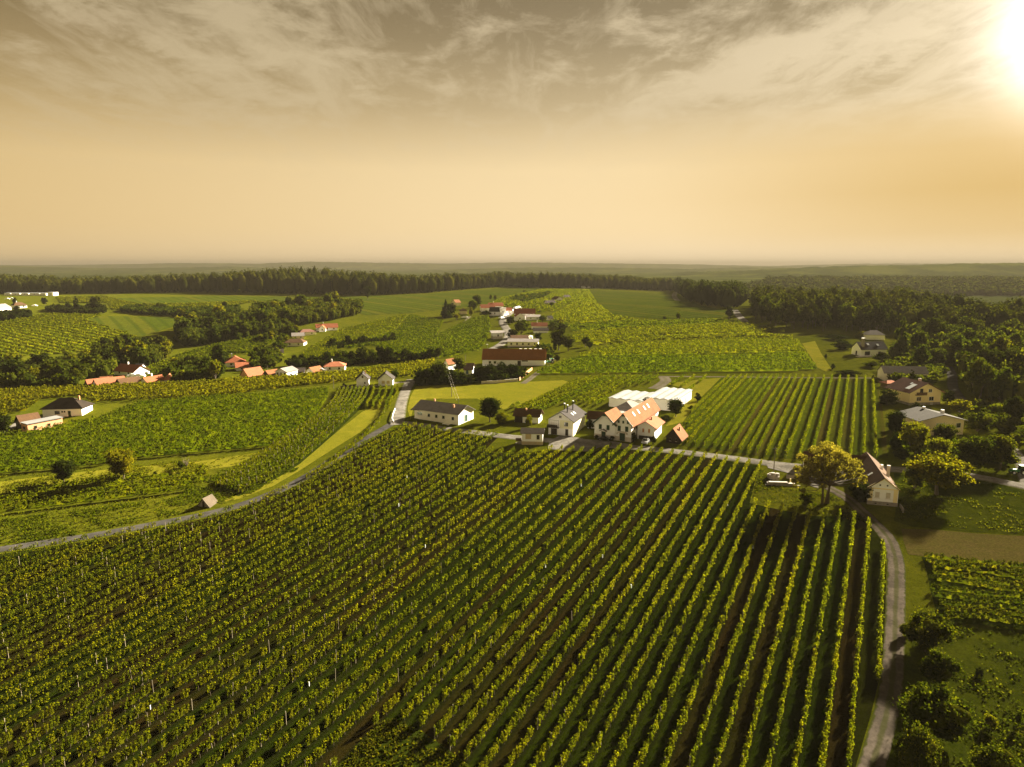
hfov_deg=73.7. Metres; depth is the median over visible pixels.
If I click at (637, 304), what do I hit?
meadow
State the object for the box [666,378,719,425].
garden lawn
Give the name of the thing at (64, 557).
vine row
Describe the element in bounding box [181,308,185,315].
tree
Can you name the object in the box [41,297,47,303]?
tree
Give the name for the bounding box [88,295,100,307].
tree
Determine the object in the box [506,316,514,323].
bush
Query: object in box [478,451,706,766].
vine row
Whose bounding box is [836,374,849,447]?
vine row
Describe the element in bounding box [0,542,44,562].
vine row
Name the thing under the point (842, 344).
bush
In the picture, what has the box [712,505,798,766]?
vine row
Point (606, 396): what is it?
vine row
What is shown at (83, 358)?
tree
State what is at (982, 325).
tree
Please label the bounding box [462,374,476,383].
bush
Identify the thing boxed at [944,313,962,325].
tree
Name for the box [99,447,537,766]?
vine row
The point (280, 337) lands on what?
tree
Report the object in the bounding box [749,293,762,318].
tree
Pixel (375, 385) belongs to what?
cottage drive
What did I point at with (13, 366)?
tree
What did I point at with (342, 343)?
undergrowth
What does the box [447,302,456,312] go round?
tree
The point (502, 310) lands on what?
house
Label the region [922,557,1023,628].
vineyard floor
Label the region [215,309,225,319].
tree
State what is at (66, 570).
vine row
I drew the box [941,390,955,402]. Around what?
bush
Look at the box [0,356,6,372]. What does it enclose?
tree
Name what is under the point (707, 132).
sky
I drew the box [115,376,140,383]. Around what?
barn
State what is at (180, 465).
bush
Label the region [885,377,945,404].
house
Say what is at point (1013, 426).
undergrowth
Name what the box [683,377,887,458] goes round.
vineyard lawn
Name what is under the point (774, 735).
vine row
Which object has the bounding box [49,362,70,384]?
tree
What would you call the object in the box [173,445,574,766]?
vine row
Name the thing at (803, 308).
tree
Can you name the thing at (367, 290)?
tree
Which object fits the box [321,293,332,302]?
tree
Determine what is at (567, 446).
forecourt
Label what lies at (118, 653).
vine row
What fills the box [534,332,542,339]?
bush
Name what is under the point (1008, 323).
tree
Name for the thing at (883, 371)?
house
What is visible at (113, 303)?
vineyard
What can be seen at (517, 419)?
door
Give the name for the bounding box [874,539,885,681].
vine row
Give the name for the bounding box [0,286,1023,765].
ground
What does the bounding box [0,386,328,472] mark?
vineyard
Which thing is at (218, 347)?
tree
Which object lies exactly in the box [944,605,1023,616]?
vine row
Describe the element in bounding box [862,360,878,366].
bush
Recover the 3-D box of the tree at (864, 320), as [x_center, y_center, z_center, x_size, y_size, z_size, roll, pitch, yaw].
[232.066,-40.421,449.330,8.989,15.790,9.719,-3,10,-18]
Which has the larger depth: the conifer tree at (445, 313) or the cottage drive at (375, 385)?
the conifer tree at (445, 313)
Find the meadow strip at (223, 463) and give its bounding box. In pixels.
[0,452,258,492]
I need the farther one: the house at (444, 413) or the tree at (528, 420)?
the house at (444, 413)
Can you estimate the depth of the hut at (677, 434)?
206.26 m
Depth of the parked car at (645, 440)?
205.41 m
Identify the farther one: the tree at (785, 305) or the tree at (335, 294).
the tree at (335, 294)
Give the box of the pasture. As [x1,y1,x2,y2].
[894,473,1023,534]
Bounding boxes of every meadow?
[88,316,174,335]
[408,380,566,419]
[590,290,726,318]
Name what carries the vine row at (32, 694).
on the vineyard floor at (684, 744)
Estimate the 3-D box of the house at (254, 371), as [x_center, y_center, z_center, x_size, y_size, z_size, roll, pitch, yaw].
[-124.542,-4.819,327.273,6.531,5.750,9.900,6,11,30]
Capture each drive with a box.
[0,422,15,432]
[341,381,405,387]
[1014,448,1023,483]
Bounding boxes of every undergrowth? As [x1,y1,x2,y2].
[0,309,32,320]
[0,353,119,387]
[45,303,107,313]
[90,335,172,366]
[119,303,241,316]
[165,356,225,381]
[173,311,285,345]
[211,351,228,363]
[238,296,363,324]
[249,348,284,367]
[253,331,283,341]
[271,337,297,348]
[280,327,297,335]
[284,350,443,366]
[323,335,398,347]
[413,368,466,385]
[470,366,527,380]
[510,291,551,301]
[539,343,553,359]
[549,319,568,329]
[879,352,949,382]
[885,422,1014,465]
[905,322,1023,402]
[957,398,1023,442]
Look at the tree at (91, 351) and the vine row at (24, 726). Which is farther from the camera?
the tree at (91, 351)
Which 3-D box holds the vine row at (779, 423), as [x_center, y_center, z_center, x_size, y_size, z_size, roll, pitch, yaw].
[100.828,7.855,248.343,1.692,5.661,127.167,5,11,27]
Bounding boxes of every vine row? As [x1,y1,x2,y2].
[0,421,416,630]
[0,422,407,621]
[0,423,423,641]
[0,424,430,646]
[0,424,437,658]
[0,427,445,668]
[0,427,453,681]
[0,429,462,690]
[0,429,471,703]
[0,430,479,714]
[0,430,490,731]
[0,431,499,745]
[0,445,485,762]
[0,512,203,611]
[0,522,155,598]
[0,524,134,589]
[0,530,110,581]
[0,537,67,569]
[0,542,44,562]
[0,544,22,554]
[1,517,181,602]
[1,534,87,574]
[7,447,493,766]
[21,447,502,766]
[49,447,514,766]
[72,446,527,766]
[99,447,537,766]
[125,444,552,766]
[149,445,562,766]
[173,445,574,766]
[205,446,583,766]
[215,387,340,484]
[219,386,344,486]
[221,386,348,486]
[222,445,595,766]
[226,385,352,487]
[230,385,356,488]
[233,386,360,489]
[237,384,364,490]
[241,384,369,491]
[249,442,611,766]
[280,444,620,766]
[302,444,631,766]
[315,405,386,470]
[323,445,642,766]
[366,384,374,406]
[372,384,381,407]
[378,384,387,406]
[385,385,393,404]
[388,384,398,406]
[400,446,652,719]
[418,446,662,725]
[433,448,673,739]
[447,449,684,749]
[463,450,695,758]
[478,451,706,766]
[503,453,717,766]
[508,401,519,407]
[516,377,578,407]
[523,375,591,408]
[529,454,728,766]
[530,373,601,408]
[539,373,609,409]
[555,457,739,766]
[563,373,615,403]
[575,374,623,401]
[580,457,750,766]
[582,374,630,402]
[587,374,637,404]
[595,373,644,404]
[607,458,761,766]
[633,497,757,766]
[637,373,651,383]
[659,500,770,766]
[671,374,684,384]
[680,374,695,386]
[682,374,735,427]
[685,373,741,432]
[685,374,747,443]
[686,374,706,388]
[686,502,783,766]
[690,374,729,412]
[694,373,753,444]
[702,373,759,445]
[711,374,766,446]
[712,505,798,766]
[720,373,772,447]
[729,373,777,449]
[738,373,785,449]
[739,507,811,766]
[748,373,791,452]
[755,374,796,452]
[764,509,826,766]
[765,374,803,454]
[775,374,810,455]
[784,374,816,455]
[791,508,840,766]
[798,374,824,452]
[811,374,832,450]
[816,510,856,766]
[824,374,840,451]
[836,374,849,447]
[845,516,871,766]
[848,374,857,454]
[861,374,866,453]
[871,375,877,458]
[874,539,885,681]
[923,552,1023,567]
[926,556,1023,573]
[930,582,1023,597]
[932,563,1023,579]
[932,568,1023,586]
[933,591,1023,603]
[937,575,1023,591]
[939,598,1023,611]
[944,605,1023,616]
[945,610,1023,623]
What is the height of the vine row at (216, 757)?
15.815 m
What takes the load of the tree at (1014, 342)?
on the ground at (918, 592)
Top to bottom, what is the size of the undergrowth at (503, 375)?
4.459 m
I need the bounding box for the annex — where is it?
[586,411,605,427]
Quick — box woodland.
[0,270,1023,303]
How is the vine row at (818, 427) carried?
on the vineyard lawn at (857, 446)
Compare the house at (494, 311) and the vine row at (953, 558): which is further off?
the house at (494, 311)
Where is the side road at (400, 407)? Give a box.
[389,379,414,424]
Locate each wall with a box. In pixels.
[481,378,517,383]
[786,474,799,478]
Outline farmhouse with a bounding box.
[802,451,903,512]
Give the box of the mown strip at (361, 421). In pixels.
[224,397,385,501]
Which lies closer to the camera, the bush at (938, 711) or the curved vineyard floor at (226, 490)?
the bush at (938, 711)
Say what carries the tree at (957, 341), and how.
on the ground at (918, 592)
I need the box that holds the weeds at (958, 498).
[896,478,1023,532]
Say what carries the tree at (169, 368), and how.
on the ground at (918, 592)
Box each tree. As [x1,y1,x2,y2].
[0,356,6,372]
[0,359,23,374]
[0,414,13,431]
[5,352,22,360]
[8,355,24,364]
[28,366,42,377]
[29,354,39,363]
[34,352,53,364]
[39,358,54,370]
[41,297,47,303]
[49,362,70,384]
[49,458,76,481]
[50,359,71,374]
[61,349,70,356]
[62,353,78,359]
[66,357,79,366]
[68,363,86,375]
[71,367,84,379]
[72,296,81,308]
[80,354,91,362]
[83,355,103,368]
[86,348,97,354]
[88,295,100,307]
[93,347,101,354]
[97,337,108,344]
[102,343,112,349]
[102,447,136,478]
[103,350,116,359]
[111,335,125,346]
[112,342,125,363]
[118,345,134,356]
[119,333,132,344]
[126,346,146,360]
[130,339,147,350]
[138,337,150,343]
[152,335,167,343]
[160,340,172,348]
[161,345,169,358]
[165,364,173,374]
[175,319,194,331]
[176,360,187,367]
[178,370,184,380]
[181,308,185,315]
[186,312,197,319]
[188,369,197,379]
[190,355,200,365]
[191,317,199,326]
[197,360,209,367]
[202,355,210,361]
[203,316,216,327]
[206,359,221,378]
[211,305,225,311]
[211,325,221,335]
[212,344,222,356]
[213,349,225,360]
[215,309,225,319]
[219,362,226,378]
[224,312,238,321]
[227,323,235,331]
[236,319,252,334]
[247,350,258,361]
[253,307,269,321]
[255,350,263,357]
[257,300,271,312]
[260,347,269,354]
[260,355,272,369]
[263,332,268,340]
[267,313,275,320]
[268,330,274,338]
[269,301,279,306]
[271,328,277,335]
[273,347,282,353]
[275,335,282,341]
[278,308,292,320]
[284,296,293,304]
[286,324,293,331]
[294,294,307,305]
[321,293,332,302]
[329,302,338,307]
[331,291,340,299]
[333,350,341,359]
[334,299,342,304]
[347,351,354,358]
[350,300,360,307]
[362,347,368,362]
[363,286,371,299]
[370,350,377,361]
[375,345,382,353]
[380,348,385,357]
[383,346,393,358]
[391,370,399,378]
[400,350,406,361]
[426,346,434,357]
[430,360,449,376]
[434,347,441,357]
[440,299,452,317]
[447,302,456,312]
[452,355,465,372]
[467,299,477,313]
[472,294,481,305]
[476,365,485,375]
[479,396,501,421]
[483,363,498,374]
[496,361,506,370]
[503,364,519,374]
[513,319,529,333]
[525,415,531,425]
[538,315,547,321]
[549,329,565,350]
[553,355,560,360]
[559,334,575,350]
[581,337,590,346]
[586,341,592,349]
[667,397,684,416]
[724,305,733,318]
[748,290,761,309]
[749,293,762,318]
[758,293,772,318]
[770,303,781,325]
[772,299,783,324]
[779,299,791,326]
[791,440,867,504]
[800,304,809,327]
[837,303,848,328]
[839,302,856,330]
[850,307,856,328]
[858,311,872,329]
[867,303,874,329]
[869,303,887,329]
[885,411,906,435]
[887,316,911,357]
[898,418,931,456]
[902,450,979,494]
[907,370,917,379]
[908,330,930,349]
[911,344,931,362]
[917,316,950,336]
[919,318,927,327]
[927,437,957,455]
[928,347,949,361]
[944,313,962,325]
[945,330,961,340]
[946,323,958,330]
[947,334,966,348]
[948,399,972,412]
[950,432,998,471]
[954,338,987,365]
[958,356,996,398]
[960,315,981,331]
[960,316,967,323]
[960,327,978,339]
[961,345,1006,365]
[967,359,997,386]
[974,320,984,330]
[984,433,1020,468]
[984,713,998,729]
[985,330,1006,343]
[986,333,1015,352]
[989,367,1015,401]
[995,359,1021,373]
[997,318,1023,331]
[999,324,1020,336]
[1000,394,1023,417]
[1002,345,1022,364]
[1008,332,1023,347]
[1008,339,1021,347]
[1010,349,1023,365]
[1014,710,1022,725]
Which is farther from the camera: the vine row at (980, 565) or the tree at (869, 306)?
the tree at (869, 306)
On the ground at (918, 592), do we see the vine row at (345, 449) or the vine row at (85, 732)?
the vine row at (345, 449)
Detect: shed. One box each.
[14,412,40,428]
[297,367,305,373]
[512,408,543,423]
[879,380,894,387]
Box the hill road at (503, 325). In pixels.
[488,307,520,348]
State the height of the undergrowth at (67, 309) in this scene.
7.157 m
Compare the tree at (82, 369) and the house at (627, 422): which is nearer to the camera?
the house at (627, 422)
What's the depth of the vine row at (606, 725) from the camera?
114.81 m
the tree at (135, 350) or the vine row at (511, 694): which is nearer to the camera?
the vine row at (511, 694)
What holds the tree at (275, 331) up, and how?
on the ground at (918, 592)
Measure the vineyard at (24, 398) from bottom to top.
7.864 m
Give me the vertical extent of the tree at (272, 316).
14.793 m
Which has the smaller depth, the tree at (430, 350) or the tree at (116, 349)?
the tree at (430, 350)
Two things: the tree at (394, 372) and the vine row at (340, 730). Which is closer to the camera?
the vine row at (340, 730)
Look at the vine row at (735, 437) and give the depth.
235.84 m
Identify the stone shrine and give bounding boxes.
[767,472,779,479]
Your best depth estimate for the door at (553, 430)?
216.83 m
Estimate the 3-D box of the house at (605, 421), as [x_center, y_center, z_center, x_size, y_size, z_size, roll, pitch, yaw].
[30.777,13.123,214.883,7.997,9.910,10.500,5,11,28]
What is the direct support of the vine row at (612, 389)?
on the ground at (918, 592)
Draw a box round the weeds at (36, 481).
[0,442,294,492]
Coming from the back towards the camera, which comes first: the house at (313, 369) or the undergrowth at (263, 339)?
the undergrowth at (263, 339)
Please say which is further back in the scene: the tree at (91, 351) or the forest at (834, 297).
the forest at (834, 297)
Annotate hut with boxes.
[196,494,216,507]
[262,369,277,375]
[515,427,544,444]
[663,423,687,443]
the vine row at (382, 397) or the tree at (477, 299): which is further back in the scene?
the tree at (477, 299)
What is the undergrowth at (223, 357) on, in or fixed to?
on the ground at (918, 592)
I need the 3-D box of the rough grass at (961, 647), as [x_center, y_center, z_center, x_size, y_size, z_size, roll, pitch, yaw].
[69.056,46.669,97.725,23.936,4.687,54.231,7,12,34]
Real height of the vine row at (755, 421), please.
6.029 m
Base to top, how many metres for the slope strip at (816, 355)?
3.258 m
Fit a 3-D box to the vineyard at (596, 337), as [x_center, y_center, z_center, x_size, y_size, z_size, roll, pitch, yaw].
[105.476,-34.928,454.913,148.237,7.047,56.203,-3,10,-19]
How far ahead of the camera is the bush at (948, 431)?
202.55 m
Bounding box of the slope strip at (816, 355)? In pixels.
[802,341,831,370]
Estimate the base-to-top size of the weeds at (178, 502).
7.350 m
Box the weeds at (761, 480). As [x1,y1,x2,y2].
[748,468,873,523]
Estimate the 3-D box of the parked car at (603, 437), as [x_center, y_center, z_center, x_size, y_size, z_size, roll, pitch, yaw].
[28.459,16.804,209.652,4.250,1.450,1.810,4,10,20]
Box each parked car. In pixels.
[132,373,145,376]
[597,435,611,441]
[641,438,649,443]
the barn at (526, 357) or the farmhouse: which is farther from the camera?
the barn at (526, 357)
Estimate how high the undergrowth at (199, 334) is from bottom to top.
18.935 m
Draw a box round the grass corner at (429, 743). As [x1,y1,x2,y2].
[337,718,470,766]
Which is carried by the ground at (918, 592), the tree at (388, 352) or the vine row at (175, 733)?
the tree at (388, 352)
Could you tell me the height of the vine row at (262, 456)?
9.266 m
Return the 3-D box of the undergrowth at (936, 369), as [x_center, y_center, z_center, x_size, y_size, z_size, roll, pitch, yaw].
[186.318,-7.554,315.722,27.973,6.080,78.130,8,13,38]
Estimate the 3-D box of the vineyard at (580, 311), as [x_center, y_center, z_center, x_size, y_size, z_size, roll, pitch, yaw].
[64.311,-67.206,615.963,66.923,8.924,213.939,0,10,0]
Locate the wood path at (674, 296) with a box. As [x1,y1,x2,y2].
[672,292,680,300]
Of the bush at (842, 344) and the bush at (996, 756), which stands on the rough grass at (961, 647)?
the bush at (996, 756)
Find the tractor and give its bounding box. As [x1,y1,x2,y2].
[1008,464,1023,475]
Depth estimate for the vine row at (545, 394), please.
267.29 m
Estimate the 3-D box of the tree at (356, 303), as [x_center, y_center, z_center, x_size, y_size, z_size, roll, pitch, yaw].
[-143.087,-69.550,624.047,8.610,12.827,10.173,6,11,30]
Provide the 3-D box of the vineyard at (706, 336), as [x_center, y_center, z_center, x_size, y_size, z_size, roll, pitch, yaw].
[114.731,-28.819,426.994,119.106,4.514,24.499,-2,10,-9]
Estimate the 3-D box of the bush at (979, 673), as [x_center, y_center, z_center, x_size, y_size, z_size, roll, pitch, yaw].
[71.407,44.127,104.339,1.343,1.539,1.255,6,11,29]
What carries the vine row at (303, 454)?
on the curved vineyard floor at (226, 490)
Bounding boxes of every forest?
[0,265,673,294]
[671,276,749,307]
[741,275,1023,298]
[749,283,937,326]
[891,287,1023,328]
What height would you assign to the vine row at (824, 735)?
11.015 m
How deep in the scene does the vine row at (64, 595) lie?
152.31 m
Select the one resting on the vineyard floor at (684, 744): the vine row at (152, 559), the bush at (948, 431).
the vine row at (152, 559)
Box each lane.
[0,422,393,552]
[521,365,548,383]
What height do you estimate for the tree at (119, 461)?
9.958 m
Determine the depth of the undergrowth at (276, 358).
359.14 m
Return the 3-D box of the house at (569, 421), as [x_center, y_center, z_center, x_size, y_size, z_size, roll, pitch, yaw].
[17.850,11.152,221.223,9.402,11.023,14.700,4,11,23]
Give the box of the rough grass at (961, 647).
[886,623,1023,766]
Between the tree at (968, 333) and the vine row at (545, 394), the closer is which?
the vine row at (545, 394)
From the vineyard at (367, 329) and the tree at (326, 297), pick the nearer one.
the vineyard at (367, 329)
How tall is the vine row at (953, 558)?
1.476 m
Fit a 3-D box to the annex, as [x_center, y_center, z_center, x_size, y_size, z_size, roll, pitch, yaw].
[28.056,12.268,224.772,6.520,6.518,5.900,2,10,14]
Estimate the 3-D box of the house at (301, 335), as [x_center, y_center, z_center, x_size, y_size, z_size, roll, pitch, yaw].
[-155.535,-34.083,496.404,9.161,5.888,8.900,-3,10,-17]
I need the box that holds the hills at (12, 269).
[0,266,783,272]
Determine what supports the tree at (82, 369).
on the ground at (918, 592)
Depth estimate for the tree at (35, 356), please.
368.17 m
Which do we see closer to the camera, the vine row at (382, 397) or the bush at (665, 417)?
the bush at (665, 417)
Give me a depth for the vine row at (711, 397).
253.86 m
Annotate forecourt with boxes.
[548,436,628,450]
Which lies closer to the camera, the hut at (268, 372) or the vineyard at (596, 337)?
the hut at (268, 372)
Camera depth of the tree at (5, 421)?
231.74 m
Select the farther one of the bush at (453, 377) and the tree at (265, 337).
the tree at (265, 337)
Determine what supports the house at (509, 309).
on the ground at (918, 592)
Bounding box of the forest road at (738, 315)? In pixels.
[732,310,748,321]
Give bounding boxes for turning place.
[767,465,817,487]
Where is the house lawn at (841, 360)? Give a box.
[821,349,882,371]
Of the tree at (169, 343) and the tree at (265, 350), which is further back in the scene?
the tree at (169, 343)
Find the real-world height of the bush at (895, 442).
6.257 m
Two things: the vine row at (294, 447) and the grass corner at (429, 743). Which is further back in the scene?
the vine row at (294, 447)
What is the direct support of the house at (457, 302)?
on the ground at (918, 592)
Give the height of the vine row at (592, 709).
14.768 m
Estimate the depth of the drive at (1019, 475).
183.92 m
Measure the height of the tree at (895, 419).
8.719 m
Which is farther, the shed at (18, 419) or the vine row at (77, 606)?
the shed at (18, 419)
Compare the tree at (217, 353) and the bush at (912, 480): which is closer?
the bush at (912, 480)
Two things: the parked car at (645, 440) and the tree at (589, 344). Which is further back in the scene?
the tree at (589, 344)
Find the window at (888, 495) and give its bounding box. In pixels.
[885,492,890,499]
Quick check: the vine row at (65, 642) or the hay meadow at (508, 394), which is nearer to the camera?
the vine row at (65, 642)
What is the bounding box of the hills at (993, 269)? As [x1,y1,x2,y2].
[663,263,1023,276]
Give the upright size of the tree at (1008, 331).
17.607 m
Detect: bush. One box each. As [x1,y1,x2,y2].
[177,461,183,468]
[413,372,422,384]
[417,369,433,384]
[448,372,460,383]
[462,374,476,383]
[479,310,490,314]
[494,410,509,423]
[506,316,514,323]
[506,329,517,337]
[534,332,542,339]
[585,419,593,428]
[631,432,636,441]
[660,415,671,420]
[693,392,701,400]
[798,491,815,504]
[824,333,850,339]
[830,339,851,349]
[835,369,866,375]
[847,479,873,501]
[855,331,864,337]
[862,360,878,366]
[870,352,892,361]
[877,389,900,404]
[888,431,905,449]
[889,680,980,743]
[890,448,911,459]
[894,720,947,766]
[898,621,909,635]
[902,466,925,488]
[902,605,959,651]
[910,402,920,407]
[917,645,967,687]
[930,422,960,439]
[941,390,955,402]
[963,411,996,431]
[964,740,1023,766]
[975,667,983,676]
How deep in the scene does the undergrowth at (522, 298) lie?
758.35 m
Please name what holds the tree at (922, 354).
on the ground at (918, 592)
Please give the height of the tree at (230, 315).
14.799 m
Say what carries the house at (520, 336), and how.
on the ground at (918, 592)
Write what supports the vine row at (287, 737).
on the vineyard floor at (684, 744)
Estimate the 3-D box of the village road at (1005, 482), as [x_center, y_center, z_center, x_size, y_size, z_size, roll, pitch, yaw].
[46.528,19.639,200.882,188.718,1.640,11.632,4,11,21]
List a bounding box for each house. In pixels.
[0,304,10,309]
[10,301,26,307]
[20,415,62,432]
[39,396,94,417]
[47,292,57,295]
[92,376,124,384]
[113,362,149,374]
[140,373,163,382]
[164,373,173,381]
[224,354,246,366]
[234,362,251,370]
[239,366,263,377]
[274,366,298,375]
[284,339,306,345]
[291,332,304,338]
[298,329,316,334]
[305,365,322,372]
[315,322,337,330]
[319,325,325,331]
[323,359,346,371]
[410,399,475,424]
[444,358,455,369]
[451,299,460,305]
[459,308,466,313]
[479,304,494,311]
[488,301,503,307]
[488,330,505,338]
[489,307,500,315]
[500,307,505,315]
[506,307,512,313]
[507,338,538,346]
[510,335,528,338]
[514,307,535,315]
[514,313,524,320]
[525,315,539,320]
[531,321,547,328]
[533,327,548,332]
[542,300,556,304]
[547,400,586,435]
[551,296,562,300]
[592,407,621,439]
[612,397,660,441]
[617,400,638,413]
[636,415,664,439]
[851,338,888,356]
[862,330,884,339]
[877,366,928,380]
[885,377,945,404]
[902,406,968,434]
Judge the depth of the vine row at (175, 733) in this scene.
113.51 m
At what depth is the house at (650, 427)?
210.40 m
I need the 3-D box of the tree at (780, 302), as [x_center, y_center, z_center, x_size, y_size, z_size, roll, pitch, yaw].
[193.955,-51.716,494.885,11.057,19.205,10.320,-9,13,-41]
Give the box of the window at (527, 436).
[525,434,530,438]
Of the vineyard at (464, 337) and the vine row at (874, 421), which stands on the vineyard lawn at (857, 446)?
the vine row at (874, 421)
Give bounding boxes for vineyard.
[0,312,136,355]
[0,357,434,414]
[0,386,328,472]
[0,463,208,511]
[0,496,173,537]
[55,295,254,309]
[146,333,287,373]
[300,314,406,358]
[344,314,490,358]
[490,288,596,311]
[536,351,816,372]
[551,299,638,323]
[569,318,740,330]
[573,321,784,344]
[579,336,804,355]
[609,332,792,344]
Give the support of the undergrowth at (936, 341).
on the ground at (918, 592)
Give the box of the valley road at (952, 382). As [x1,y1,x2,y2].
[944,366,970,403]
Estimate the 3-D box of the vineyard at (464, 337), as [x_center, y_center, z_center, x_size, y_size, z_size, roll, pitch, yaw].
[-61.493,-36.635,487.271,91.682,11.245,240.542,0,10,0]
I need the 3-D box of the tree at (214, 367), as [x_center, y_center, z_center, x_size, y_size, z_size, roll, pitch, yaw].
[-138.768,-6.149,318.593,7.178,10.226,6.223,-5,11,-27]
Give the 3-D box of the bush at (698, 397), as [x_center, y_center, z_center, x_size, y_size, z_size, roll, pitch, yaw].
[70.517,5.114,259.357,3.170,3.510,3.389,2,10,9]
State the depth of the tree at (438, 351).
371.56 m
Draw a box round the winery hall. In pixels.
[609,387,691,410]
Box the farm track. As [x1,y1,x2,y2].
[800,471,905,766]
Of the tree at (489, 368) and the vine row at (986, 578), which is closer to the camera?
the vine row at (986, 578)
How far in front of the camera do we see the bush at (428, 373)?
293.77 m
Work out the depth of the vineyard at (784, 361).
334.95 m
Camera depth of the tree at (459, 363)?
321.22 m
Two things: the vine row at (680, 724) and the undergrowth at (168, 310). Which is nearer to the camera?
the vine row at (680, 724)
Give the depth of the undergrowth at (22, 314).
597.05 m
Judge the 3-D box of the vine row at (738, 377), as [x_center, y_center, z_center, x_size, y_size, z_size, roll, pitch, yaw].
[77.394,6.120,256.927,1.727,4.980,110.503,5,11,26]
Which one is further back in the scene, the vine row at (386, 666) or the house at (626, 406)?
the house at (626, 406)
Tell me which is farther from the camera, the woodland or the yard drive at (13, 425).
the woodland
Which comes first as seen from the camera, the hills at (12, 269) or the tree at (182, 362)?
the tree at (182, 362)
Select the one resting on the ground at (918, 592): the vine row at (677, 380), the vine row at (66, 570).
the vine row at (677, 380)
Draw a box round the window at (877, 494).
[874,491,879,498]
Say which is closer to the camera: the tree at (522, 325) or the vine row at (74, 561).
the vine row at (74, 561)
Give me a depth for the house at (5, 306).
666.41 m
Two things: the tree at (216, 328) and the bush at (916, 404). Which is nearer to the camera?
the bush at (916, 404)
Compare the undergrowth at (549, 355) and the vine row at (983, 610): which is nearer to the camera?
the vine row at (983, 610)
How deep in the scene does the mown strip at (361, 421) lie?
219.15 m
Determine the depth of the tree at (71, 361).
328.73 m
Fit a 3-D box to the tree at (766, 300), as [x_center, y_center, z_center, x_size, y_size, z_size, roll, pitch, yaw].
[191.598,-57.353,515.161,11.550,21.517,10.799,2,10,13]
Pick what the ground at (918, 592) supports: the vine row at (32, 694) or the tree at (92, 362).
the tree at (92, 362)
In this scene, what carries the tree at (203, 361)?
on the ground at (918, 592)
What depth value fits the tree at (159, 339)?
453.80 m
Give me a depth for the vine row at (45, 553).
147.78 m
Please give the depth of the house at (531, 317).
548.25 m
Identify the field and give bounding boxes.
[119,288,539,314]
[901,529,1023,567]
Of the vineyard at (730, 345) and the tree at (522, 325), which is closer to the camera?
the vineyard at (730, 345)
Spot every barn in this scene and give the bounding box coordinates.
[84,377,107,384]
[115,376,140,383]
[482,348,545,365]
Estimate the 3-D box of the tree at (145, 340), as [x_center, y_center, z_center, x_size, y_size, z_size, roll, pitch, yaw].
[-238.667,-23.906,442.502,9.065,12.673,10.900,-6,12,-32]
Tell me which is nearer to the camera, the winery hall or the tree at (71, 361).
the winery hall
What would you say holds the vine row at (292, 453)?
on the curved vineyard floor at (226, 490)
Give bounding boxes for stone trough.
[765,481,799,485]
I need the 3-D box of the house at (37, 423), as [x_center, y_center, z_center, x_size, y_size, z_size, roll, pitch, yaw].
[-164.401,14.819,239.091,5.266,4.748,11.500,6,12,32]
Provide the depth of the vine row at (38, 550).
149.34 m
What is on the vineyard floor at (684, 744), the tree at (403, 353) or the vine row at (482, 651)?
the vine row at (482, 651)
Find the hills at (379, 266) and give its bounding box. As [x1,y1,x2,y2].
[0,261,990,269]
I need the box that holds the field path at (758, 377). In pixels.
[659,376,879,378]
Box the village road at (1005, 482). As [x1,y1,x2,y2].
[390,420,1023,489]
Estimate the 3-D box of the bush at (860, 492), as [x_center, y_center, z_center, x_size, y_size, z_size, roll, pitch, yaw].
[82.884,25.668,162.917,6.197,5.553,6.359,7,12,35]
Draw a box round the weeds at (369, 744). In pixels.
[340,715,467,766]
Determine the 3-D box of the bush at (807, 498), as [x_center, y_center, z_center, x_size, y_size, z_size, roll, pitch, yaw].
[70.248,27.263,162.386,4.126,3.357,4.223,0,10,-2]
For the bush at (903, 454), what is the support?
on the ground at (918, 592)
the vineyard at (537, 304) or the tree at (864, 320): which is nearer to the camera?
the tree at (864, 320)
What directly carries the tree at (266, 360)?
on the ground at (918, 592)
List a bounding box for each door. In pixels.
[515,416,522,422]
[551,428,556,434]
[619,432,625,440]
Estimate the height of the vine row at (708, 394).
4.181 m
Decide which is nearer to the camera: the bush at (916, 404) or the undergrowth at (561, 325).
the bush at (916, 404)
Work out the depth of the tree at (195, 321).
519.37 m
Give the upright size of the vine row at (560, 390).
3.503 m
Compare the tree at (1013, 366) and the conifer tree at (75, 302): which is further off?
the conifer tree at (75, 302)
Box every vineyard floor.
[0,426,886,766]
[214,388,370,495]
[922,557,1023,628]
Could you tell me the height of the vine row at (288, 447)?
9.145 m
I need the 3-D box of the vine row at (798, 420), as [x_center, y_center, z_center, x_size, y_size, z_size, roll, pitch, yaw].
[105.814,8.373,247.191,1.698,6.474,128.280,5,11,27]
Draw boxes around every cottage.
[355,370,370,385]
[376,370,394,385]
[463,363,474,374]
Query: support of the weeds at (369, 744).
on the grass corner at (429, 743)
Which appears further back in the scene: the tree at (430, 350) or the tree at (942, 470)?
the tree at (430, 350)
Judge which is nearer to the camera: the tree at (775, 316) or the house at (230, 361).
the house at (230, 361)
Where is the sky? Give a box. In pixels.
[0,0,1023,265]
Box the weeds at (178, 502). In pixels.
[0,452,298,544]
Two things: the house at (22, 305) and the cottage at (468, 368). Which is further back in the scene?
the house at (22, 305)

